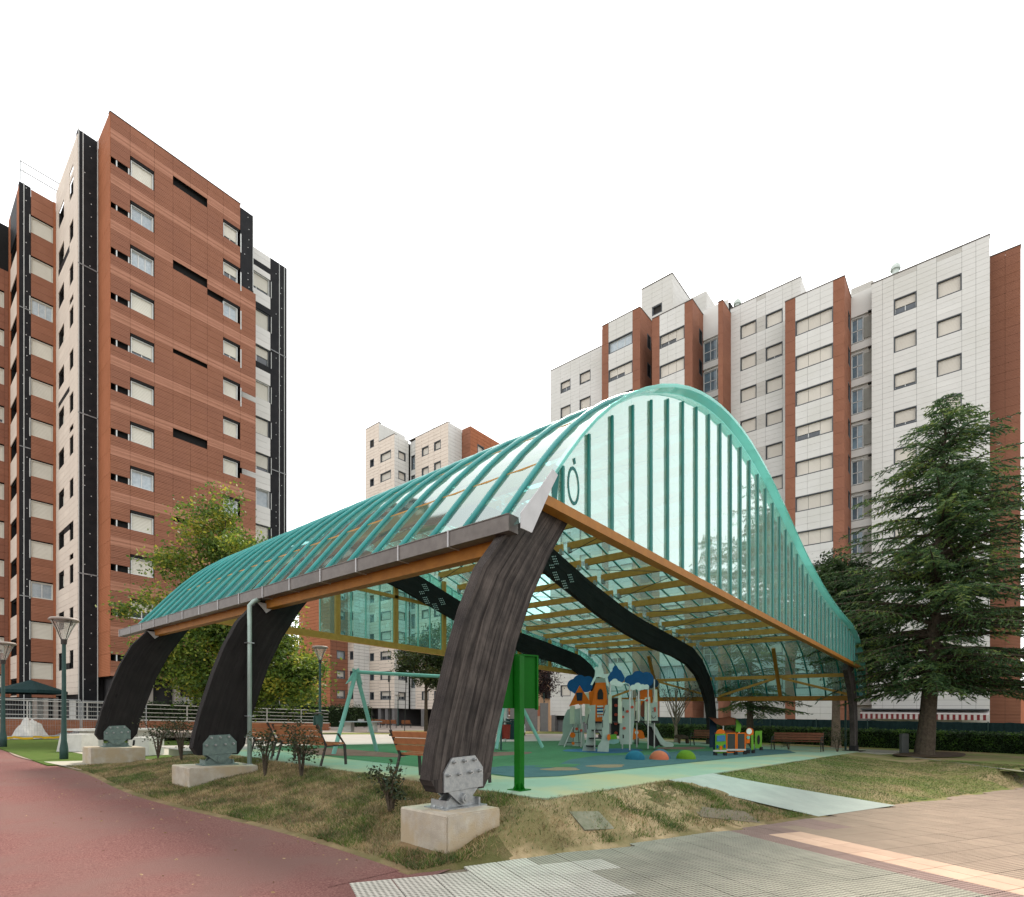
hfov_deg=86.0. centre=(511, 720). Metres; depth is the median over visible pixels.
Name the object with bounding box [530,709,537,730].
pillar
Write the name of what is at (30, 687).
garden parasol
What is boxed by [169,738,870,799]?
playground slab
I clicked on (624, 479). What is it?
window
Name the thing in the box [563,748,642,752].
blue rubber patch
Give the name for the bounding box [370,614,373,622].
window
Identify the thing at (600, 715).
play castle
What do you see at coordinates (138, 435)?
window
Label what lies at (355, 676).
swing set
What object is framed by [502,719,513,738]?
wheelie bin
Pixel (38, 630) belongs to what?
window
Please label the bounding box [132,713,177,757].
shrub
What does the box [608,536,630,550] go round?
window
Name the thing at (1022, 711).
orange building
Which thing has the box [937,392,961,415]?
window
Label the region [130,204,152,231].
window
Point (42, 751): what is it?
lawn
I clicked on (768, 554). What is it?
window
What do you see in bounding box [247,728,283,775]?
shrub
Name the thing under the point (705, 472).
window
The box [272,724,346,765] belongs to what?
park bench
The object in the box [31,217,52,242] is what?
window
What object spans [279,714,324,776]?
shrub
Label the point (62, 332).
window
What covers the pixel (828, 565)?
broadleaf tree
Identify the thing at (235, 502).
window
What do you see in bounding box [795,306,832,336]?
window
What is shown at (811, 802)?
concrete ramp
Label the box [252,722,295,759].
park bench
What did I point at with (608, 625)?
window
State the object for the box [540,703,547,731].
pillar
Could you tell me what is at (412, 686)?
window
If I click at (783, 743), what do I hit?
shrub
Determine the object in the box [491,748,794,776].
rubber blue band
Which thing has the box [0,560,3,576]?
window
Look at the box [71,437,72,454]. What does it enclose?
window
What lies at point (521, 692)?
notice sign
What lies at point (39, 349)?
window
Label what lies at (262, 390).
window
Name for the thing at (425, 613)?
window
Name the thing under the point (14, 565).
window
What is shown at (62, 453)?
window
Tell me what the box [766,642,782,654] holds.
window
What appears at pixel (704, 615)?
window
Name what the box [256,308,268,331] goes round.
window
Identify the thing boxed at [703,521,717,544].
window
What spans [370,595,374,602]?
window
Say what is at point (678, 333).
window
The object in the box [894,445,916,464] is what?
window
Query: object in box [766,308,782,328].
window
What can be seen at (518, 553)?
playground canopy
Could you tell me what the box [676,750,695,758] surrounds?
rubber dome
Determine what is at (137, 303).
window
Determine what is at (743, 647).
window
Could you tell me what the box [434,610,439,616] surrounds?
window
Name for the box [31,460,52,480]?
window
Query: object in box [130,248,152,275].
window
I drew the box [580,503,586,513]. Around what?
window
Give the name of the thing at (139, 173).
window
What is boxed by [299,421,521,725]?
apartment block
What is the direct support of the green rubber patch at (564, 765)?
on the rubber blue band
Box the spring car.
[633,728,644,743]
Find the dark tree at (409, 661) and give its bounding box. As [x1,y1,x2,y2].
[383,619,450,731]
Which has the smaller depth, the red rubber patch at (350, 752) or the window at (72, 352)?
the red rubber patch at (350, 752)
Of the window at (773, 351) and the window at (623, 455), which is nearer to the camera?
the window at (773, 351)
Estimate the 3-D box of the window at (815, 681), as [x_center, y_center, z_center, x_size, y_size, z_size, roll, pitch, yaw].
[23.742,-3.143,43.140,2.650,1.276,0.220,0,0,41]
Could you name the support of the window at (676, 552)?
in the apartment block at (813, 401)
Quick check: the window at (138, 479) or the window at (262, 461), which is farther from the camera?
the window at (262, 461)
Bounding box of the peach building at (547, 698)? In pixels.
[509,618,550,730]
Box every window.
[0,291,3,307]
[0,330,3,345]
[0,368,3,384]
[0,407,3,422]
[0,445,3,461]
[0,484,3,499]
[0,522,3,537]
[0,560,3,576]
[0,599,3,614]
[0,637,3,652]
[12,241,16,263]
[12,281,16,302]
[12,320,16,341]
[12,360,16,380]
[12,400,16,420]
[12,440,16,459]
[12,480,16,498]
[12,519,16,538]
[12,559,16,577]
[12,599,16,616]
[12,639,16,656]
[12,679,17,695]
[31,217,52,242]
[31,257,52,282]
[31,298,52,322]
[31,338,52,361]
[31,379,52,401]
[31,419,52,441]
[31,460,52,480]
[31,500,52,520]
[31,541,52,560]
[31,581,52,599]
[31,622,52,639]
[31,662,52,679]
[60,205,63,224]
[60,246,63,265]
[60,286,63,305]
[60,327,63,346]
[60,368,63,386]
[60,409,63,427]
[60,449,63,467]
[60,490,63,508]
[60,531,63,548]
[60,571,63,589]
[60,612,63,629]
[60,653,61,670]
[71,309,72,325]
[71,352,72,368]
[71,395,72,411]
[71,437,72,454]
[71,480,72,496]
[71,523,72,539]
[71,565,72,582]
[71,651,72,668]
[130,160,152,189]
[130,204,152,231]
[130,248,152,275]
[130,293,152,318]
[130,337,152,361]
[130,381,152,404]
[130,425,152,448]
[130,469,152,491]
[130,513,152,534]
[130,557,152,577]
[130,602,152,619]
[222,301,237,322]
[223,222,237,244]
[223,261,237,282]
[223,340,237,361]
[223,379,237,399]
[223,419,237,438]
[223,458,237,477]
[223,498,237,515]
[253,270,268,295]
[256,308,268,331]
[256,344,268,366]
[256,380,268,401]
[256,416,268,437]
[256,452,268,472]
[256,488,268,507]
[256,524,268,540]
[336,650,344,658]
[336,670,344,678]
[337,690,344,698]
[341,611,344,619]
[370,459,373,467]
[370,478,373,486]
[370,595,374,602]
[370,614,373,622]
[370,653,373,660]
[370,692,373,699]
[380,450,390,462]
[380,470,390,482]
[380,651,392,659]
[380,671,392,679]
[380,691,390,699]
[381,590,390,600]
[381,611,390,620]
[381,631,391,640]
[398,450,405,461]
[398,470,405,481]
[398,692,404,700]
[399,611,404,620]
[399,632,404,640]
[411,455,414,470]
[411,596,414,608]
[411,614,414,628]
[411,677,414,687]
[422,445,428,456]
[422,466,428,475]
[422,609,428,618]
[422,691,428,699]
[434,439,440,450]
[434,460,440,470]
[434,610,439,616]
[477,444,483,452]
[561,378,570,393]
[561,404,570,418]
[561,532,570,543]
[561,608,570,620]
[561,685,570,695]
[580,369,590,384]
[580,395,590,409]
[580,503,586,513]
[580,530,590,539]
[580,553,590,565]
[580,607,590,617]
[580,634,590,643]
[608,331,632,354]
[608,360,632,382]
[608,451,630,464]
[608,514,630,522]
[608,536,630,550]
[608,563,632,572]
[608,625,622,634]
[608,652,632,662]
[608,679,628,691]
[609,477,629,484]
[614,594,632,604]
[647,333,650,350]
[647,362,650,378]
[652,303,661,315]
[660,325,684,348]
[660,356,684,378]
[660,387,684,407]
[660,452,684,468]
[660,480,684,496]
[660,511,684,520]
[660,547,684,557]
[660,575,678,582]
[660,603,684,618]
[660,665,684,678]
[703,337,717,363]
[703,368,717,393]
[703,398,717,423]
[703,429,717,453]
[703,466,717,484]
[703,492,717,510]
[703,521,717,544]
[703,551,717,574]
[703,582,717,604]
[703,613,717,633]
[703,646,717,664]
[709,674,717,694]
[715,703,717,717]
[740,319,756,339]
[740,351,756,371]
[740,384,756,402]
[740,416,756,434]
[740,644,756,657]
[742,448,756,464]
[742,481,756,497]
[742,513,756,526]
[742,546,756,561]
[742,579,756,593]
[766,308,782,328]
[766,341,782,361]
[766,374,782,393]
[766,408,782,426]
[766,441,782,459]
[766,474,782,491]
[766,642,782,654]
[766,674,782,688]
[767,508,782,522]
[767,541,782,557]
[767,575,782,589]
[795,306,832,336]
[795,343,832,371]
[795,379,832,406]
[795,416,832,441]
[795,452,832,476]
[795,489,832,512]
[795,526,832,547]
[795,564,820,580]
[795,673,831,688]
[851,316,863,344]
[851,351,863,380]
[851,387,863,415]
[851,423,863,450]
[851,458,863,485]
[851,494,863,521]
[851,530,863,556]
[894,291,916,315]
[894,329,916,352]
[894,367,916,389]
[894,405,916,427]
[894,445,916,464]
[894,482,916,501]
[894,521,916,536]
[937,273,961,298]
[937,313,961,337]
[937,353,961,376]
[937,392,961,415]
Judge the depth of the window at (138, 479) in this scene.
35.35 m
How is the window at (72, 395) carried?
in the apartment tower
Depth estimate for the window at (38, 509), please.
38.40 m
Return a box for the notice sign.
[503,654,537,791]
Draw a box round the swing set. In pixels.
[331,668,543,753]
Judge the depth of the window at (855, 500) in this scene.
43.61 m
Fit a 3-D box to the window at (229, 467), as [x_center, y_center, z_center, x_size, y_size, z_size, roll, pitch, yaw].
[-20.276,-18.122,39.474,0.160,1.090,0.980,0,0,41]
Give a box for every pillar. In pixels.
[510,708,513,720]
[525,708,529,730]
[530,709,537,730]
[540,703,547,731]
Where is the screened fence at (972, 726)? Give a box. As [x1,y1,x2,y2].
[634,717,1023,735]
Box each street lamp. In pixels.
[0,641,16,746]
[48,616,79,758]
[312,645,327,736]
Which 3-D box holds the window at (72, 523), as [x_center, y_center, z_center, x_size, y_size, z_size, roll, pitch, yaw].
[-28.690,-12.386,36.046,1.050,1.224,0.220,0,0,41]
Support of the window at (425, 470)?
in the apartment block at (393, 458)
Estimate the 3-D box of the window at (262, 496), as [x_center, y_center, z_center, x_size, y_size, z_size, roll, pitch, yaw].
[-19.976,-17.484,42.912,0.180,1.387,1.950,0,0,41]
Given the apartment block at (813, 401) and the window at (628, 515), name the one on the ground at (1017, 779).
the apartment block at (813, 401)
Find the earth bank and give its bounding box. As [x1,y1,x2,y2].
[58,754,828,874]
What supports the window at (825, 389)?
in the apartment block at (813, 401)
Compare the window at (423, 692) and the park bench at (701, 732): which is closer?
the park bench at (701, 732)
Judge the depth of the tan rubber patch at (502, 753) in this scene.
17.40 m
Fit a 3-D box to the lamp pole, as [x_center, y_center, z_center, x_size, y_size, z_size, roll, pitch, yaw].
[-0.333,-0.249,26.990,0.150,2.700,0.120,0,0,41]
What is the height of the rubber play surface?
0.556 m
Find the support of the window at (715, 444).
in the apartment block at (813, 401)
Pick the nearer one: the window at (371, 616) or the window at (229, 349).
the window at (229, 349)
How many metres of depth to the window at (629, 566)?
54.16 m
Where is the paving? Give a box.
[156,734,645,750]
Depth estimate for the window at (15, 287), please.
39.48 m
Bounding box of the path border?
[9,752,81,769]
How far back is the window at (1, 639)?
40.12 m
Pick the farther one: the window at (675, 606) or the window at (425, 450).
the window at (425, 450)
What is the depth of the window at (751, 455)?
48.23 m
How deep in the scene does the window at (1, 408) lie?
40.12 m
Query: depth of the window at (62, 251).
38.38 m
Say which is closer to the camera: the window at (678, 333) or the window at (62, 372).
the window at (62, 372)
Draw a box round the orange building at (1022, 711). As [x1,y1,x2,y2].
[1021,693,1023,722]
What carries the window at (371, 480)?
in the apartment block at (393, 458)
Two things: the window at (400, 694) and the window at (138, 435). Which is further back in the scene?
the window at (400, 694)
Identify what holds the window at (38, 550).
in the apartment tower
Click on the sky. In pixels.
(456, 199)
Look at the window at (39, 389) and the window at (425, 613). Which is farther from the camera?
the window at (425, 613)
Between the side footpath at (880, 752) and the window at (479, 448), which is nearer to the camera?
the side footpath at (880, 752)
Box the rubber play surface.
[262,740,795,777]
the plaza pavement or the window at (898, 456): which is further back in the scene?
the window at (898, 456)
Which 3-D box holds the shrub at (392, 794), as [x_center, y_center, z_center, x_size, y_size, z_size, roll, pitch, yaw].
[-1.709,0.978,7.789,0.724,0.845,0.658,0,0,18]
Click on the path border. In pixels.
(30, 759)
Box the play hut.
[709,716,740,746]
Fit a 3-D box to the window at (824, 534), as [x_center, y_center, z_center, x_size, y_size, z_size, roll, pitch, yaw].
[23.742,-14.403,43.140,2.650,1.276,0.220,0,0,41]
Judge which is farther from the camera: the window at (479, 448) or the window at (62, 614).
the window at (479, 448)
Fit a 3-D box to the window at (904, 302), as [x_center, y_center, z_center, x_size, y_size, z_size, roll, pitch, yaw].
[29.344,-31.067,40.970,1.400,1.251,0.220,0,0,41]
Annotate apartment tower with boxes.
[0,110,286,718]
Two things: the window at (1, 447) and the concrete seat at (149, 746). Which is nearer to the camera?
the concrete seat at (149, 746)
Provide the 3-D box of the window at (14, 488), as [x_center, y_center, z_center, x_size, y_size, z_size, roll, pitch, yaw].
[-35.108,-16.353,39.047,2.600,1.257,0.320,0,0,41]
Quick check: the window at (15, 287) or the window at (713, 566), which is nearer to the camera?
the window at (15, 287)
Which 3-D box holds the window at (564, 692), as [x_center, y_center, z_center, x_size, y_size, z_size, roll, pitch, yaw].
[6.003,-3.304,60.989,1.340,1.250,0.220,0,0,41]
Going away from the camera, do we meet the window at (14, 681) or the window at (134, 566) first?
the window at (134, 566)
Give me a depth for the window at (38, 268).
38.40 m
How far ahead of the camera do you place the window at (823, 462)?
43.13 m
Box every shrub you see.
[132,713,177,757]
[156,714,194,759]
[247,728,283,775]
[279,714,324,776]
[358,759,412,811]
[778,731,795,748]
[824,723,849,751]
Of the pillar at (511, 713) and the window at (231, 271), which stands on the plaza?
the pillar at (511, 713)
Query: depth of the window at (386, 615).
76.51 m
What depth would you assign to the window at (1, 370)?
40.10 m
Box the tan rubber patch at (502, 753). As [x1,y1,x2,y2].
[493,752,531,755]
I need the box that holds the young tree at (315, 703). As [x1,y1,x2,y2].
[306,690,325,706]
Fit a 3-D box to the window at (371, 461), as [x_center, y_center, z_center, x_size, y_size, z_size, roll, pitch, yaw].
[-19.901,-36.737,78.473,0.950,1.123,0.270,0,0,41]
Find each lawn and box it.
[0,738,189,765]
[274,730,666,739]
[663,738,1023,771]
[723,752,1022,807]
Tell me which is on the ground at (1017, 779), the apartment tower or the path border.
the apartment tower
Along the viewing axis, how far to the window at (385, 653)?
76.63 m
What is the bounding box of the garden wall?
[0,699,330,738]
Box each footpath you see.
[47,748,168,765]
[858,750,898,754]
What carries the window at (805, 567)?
in the apartment block at (813, 401)
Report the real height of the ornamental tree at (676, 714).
4.092 m
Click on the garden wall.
(48, 725)
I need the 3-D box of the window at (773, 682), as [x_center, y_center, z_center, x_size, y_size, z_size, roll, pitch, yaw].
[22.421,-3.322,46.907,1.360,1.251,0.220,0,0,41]
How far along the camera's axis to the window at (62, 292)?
38.38 m
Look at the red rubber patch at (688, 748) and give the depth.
24.90 m
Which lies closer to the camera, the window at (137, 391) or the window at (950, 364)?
the window at (137, 391)
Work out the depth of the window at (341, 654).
77.11 m
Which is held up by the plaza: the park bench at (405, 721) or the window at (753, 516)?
the park bench at (405, 721)
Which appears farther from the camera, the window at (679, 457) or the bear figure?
the window at (679, 457)
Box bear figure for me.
[674,735,688,743]
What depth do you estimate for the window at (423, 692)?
74.97 m
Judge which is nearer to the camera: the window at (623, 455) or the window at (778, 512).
the window at (778, 512)
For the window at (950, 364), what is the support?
in the apartment block at (813, 401)
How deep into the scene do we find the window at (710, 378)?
50.95 m
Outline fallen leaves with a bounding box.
[2,770,746,896]
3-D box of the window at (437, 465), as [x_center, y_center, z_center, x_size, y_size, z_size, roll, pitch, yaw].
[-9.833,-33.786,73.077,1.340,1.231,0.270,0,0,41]
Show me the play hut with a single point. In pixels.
(728, 720)
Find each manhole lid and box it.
[569,811,613,830]
[697,806,760,822]
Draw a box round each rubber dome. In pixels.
[625,750,644,759]
[649,751,668,759]
[652,749,669,757]
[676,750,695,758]
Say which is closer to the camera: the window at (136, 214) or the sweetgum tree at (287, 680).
the sweetgum tree at (287, 680)
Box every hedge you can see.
[141,699,374,726]
[634,723,1023,753]
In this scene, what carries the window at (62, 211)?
in the apartment tower
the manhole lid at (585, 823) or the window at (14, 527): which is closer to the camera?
the manhole lid at (585, 823)
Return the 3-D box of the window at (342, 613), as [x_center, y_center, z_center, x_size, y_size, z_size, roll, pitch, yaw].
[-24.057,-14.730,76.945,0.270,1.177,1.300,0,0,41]
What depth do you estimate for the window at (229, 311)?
39.56 m
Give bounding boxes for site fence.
[5,698,80,739]
[81,701,146,728]
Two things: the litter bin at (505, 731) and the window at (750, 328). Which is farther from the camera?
the window at (750, 328)
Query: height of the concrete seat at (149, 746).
0.620 m
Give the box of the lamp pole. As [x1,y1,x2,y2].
[504,708,506,741]
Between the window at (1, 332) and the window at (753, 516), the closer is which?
the window at (1, 332)
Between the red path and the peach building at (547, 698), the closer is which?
the red path
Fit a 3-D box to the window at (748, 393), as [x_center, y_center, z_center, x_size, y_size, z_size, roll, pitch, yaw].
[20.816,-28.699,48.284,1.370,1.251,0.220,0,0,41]
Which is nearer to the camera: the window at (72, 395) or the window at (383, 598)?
the window at (72, 395)
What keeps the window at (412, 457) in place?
in the apartment block at (393, 458)
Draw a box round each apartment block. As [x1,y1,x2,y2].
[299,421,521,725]
[550,233,1020,733]
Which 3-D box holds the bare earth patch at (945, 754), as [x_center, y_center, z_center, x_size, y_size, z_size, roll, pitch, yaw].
[20.275,1.601,26.510,2.490,0.192,9.860,0,0,41]
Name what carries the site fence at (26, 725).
on the lawn at (42, 751)
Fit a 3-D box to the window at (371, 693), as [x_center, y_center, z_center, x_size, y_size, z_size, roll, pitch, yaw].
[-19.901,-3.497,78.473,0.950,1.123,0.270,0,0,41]
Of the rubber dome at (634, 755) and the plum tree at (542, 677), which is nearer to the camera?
the rubber dome at (634, 755)
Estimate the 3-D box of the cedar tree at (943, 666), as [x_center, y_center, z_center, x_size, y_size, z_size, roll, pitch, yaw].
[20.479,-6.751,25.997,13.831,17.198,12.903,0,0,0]
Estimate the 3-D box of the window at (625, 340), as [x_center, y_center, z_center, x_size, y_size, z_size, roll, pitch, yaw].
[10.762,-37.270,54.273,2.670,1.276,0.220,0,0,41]
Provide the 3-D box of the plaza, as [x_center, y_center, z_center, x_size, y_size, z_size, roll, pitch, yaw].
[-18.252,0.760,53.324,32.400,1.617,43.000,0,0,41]
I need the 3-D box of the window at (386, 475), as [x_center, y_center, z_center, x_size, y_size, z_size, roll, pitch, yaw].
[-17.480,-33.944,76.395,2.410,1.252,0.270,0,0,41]
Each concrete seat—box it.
[56,734,97,751]
[128,737,163,755]
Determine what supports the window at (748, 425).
in the apartment block at (813, 401)
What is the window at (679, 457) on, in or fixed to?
in the apartment block at (813, 401)
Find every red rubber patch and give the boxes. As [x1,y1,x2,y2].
[308,748,404,756]
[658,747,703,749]
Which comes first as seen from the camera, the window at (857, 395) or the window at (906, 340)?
the window at (906, 340)
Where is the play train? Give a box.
[713,728,762,755]
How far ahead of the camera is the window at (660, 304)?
54.98 m
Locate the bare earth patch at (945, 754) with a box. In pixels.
[892,751,965,756]
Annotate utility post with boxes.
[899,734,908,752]
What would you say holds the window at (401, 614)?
in the apartment block at (393, 458)
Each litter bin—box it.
[312,712,323,726]
[500,721,511,749]
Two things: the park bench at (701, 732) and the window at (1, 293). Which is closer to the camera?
the park bench at (701, 732)
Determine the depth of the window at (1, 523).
40.10 m
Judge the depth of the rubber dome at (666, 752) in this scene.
17.05 m
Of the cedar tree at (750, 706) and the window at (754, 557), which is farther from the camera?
the window at (754, 557)
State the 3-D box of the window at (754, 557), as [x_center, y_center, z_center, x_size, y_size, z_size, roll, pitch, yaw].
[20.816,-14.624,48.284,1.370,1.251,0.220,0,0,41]
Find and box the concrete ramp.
[670,773,894,815]
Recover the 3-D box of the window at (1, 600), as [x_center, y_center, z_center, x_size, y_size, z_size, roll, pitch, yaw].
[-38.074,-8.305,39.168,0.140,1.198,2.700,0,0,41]
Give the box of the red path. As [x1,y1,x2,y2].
[0,749,449,896]
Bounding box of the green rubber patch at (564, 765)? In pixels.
[534,764,580,766]
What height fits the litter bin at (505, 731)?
1.050 m
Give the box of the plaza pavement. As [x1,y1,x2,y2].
[349,786,1023,896]
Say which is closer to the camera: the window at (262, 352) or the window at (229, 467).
the window at (229, 467)
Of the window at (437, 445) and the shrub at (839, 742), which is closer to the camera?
the shrub at (839, 742)
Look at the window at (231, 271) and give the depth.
39.52 m
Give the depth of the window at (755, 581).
48.12 m
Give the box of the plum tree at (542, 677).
[510,650,564,734]
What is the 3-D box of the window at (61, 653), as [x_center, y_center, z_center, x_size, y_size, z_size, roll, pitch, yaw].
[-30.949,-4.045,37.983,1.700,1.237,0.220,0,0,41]
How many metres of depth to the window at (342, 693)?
77.11 m
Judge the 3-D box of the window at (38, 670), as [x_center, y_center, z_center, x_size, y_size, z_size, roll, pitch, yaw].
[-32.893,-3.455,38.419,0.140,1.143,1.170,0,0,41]
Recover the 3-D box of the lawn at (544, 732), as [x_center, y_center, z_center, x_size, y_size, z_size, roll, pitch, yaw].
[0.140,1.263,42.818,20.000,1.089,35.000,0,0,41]
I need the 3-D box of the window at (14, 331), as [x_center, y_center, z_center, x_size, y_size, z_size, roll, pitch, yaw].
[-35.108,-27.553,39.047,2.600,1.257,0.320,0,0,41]
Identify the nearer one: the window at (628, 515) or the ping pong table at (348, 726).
the ping pong table at (348, 726)
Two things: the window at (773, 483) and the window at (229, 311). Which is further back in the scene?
the window at (773, 483)
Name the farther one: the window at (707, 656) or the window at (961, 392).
the window at (707, 656)
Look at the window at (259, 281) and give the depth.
43.18 m
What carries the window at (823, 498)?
in the apartment block at (813, 401)
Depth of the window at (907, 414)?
40.99 m
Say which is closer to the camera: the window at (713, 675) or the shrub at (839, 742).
the shrub at (839, 742)
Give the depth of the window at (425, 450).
74.81 m
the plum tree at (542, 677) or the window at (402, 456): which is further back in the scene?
the window at (402, 456)
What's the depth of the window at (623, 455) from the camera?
54.28 m
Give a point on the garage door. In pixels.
(73, 709)
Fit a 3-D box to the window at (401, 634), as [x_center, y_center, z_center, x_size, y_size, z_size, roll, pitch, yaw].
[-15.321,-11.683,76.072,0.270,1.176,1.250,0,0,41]
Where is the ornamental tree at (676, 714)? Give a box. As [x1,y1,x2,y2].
[658,677,700,742]
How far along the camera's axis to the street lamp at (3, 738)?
20.16 m
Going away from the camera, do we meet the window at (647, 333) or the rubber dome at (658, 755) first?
the rubber dome at (658, 755)
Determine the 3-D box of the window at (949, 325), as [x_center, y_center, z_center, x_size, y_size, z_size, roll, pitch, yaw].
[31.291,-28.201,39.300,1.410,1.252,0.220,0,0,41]
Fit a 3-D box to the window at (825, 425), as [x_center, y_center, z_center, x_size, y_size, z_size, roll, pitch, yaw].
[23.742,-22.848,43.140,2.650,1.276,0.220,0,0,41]
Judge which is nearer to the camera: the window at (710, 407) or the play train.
the play train
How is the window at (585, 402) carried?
in the apartment block at (813, 401)
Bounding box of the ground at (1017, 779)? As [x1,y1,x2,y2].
[165,738,1023,817]
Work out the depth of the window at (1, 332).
40.10 m
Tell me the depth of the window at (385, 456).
76.60 m
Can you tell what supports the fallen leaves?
on the earth bank
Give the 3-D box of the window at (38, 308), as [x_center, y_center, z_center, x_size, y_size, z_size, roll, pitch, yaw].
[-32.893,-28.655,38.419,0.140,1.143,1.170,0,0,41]
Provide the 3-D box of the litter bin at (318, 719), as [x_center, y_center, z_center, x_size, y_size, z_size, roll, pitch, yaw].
[-8.525,0.235,24.152,0.488,1.200,0.500,0,0,41]
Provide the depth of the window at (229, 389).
39.52 m
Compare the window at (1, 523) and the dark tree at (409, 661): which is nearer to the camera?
the window at (1, 523)
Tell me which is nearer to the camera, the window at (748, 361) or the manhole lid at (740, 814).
the manhole lid at (740, 814)
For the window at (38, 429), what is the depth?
38.40 m
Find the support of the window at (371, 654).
in the apartment block at (393, 458)
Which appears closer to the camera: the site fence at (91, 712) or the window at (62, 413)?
the site fence at (91, 712)
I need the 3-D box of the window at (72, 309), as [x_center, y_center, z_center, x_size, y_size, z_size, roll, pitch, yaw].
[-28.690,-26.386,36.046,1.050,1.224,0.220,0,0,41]
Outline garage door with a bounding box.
[37,697,192,717]
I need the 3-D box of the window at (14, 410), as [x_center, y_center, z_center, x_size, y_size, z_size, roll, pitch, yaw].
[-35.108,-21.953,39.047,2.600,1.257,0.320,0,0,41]
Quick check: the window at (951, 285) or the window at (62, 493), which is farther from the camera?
the window at (951, 285)
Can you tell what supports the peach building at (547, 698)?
on the ground at (1017, 779)
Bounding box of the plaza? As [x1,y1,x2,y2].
[151,725,423,737]
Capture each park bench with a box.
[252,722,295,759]
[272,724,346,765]
[380,720,389,727]
[389,729,491,782]
[401,720,410,727]
[690,729,730,744]
[771,732,823,751]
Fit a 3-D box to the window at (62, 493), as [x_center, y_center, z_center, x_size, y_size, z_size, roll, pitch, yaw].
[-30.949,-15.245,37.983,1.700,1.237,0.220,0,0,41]
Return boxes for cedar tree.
[706,576,815,743]
[790,393,1023,754]
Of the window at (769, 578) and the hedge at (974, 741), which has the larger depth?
the window at (769, 578)
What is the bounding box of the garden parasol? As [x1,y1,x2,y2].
[0,680,67,717]
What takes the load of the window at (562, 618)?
in the apartment block at (813, 401)
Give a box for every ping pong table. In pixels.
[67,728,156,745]
[339,719,381,731]
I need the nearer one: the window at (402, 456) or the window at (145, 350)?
the window at (145, 350)
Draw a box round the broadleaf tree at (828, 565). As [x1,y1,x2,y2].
[780,541,909,747]
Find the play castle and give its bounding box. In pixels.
[558,663,673,751]
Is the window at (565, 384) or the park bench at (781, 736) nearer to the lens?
the park bench at (781, 736)
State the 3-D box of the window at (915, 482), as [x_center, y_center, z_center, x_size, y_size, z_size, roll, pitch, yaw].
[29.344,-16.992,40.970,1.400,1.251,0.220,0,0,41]
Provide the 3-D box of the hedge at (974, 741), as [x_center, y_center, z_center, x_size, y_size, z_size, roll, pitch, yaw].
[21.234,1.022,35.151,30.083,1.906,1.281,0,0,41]
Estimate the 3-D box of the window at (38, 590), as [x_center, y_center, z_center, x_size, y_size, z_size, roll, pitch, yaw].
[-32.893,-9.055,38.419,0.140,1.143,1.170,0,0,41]
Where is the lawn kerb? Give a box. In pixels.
[908,756,1023,771]
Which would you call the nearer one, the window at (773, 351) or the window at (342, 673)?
the window at (773, 351)
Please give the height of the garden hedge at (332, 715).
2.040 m
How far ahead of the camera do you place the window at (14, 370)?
39.72 m
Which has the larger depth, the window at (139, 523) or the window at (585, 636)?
the window at (585, 636)
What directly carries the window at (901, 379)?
in the apartment block at (813, 401)
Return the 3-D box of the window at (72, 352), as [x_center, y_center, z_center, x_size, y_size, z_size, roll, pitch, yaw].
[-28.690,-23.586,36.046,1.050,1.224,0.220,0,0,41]
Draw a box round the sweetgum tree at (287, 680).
[95,481,344,721]
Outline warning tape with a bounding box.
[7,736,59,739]
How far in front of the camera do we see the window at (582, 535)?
59.64 m
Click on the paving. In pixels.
(349, 739)
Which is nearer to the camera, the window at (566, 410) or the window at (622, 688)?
the window at (622, 688)
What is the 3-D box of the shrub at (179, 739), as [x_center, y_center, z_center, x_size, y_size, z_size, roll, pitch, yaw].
[-8.352,0.435,13.744,1.191,1.187,0.911,0,0,41]
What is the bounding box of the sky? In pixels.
[0,0,1023,715]
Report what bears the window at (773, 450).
in the apartment block at (813, 401)
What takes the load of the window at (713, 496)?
in the apartment block at (813, 401)
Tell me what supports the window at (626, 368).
in the apartment block at (813, 401)
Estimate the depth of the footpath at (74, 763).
15.65 m
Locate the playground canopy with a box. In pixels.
[82,385,869,853]

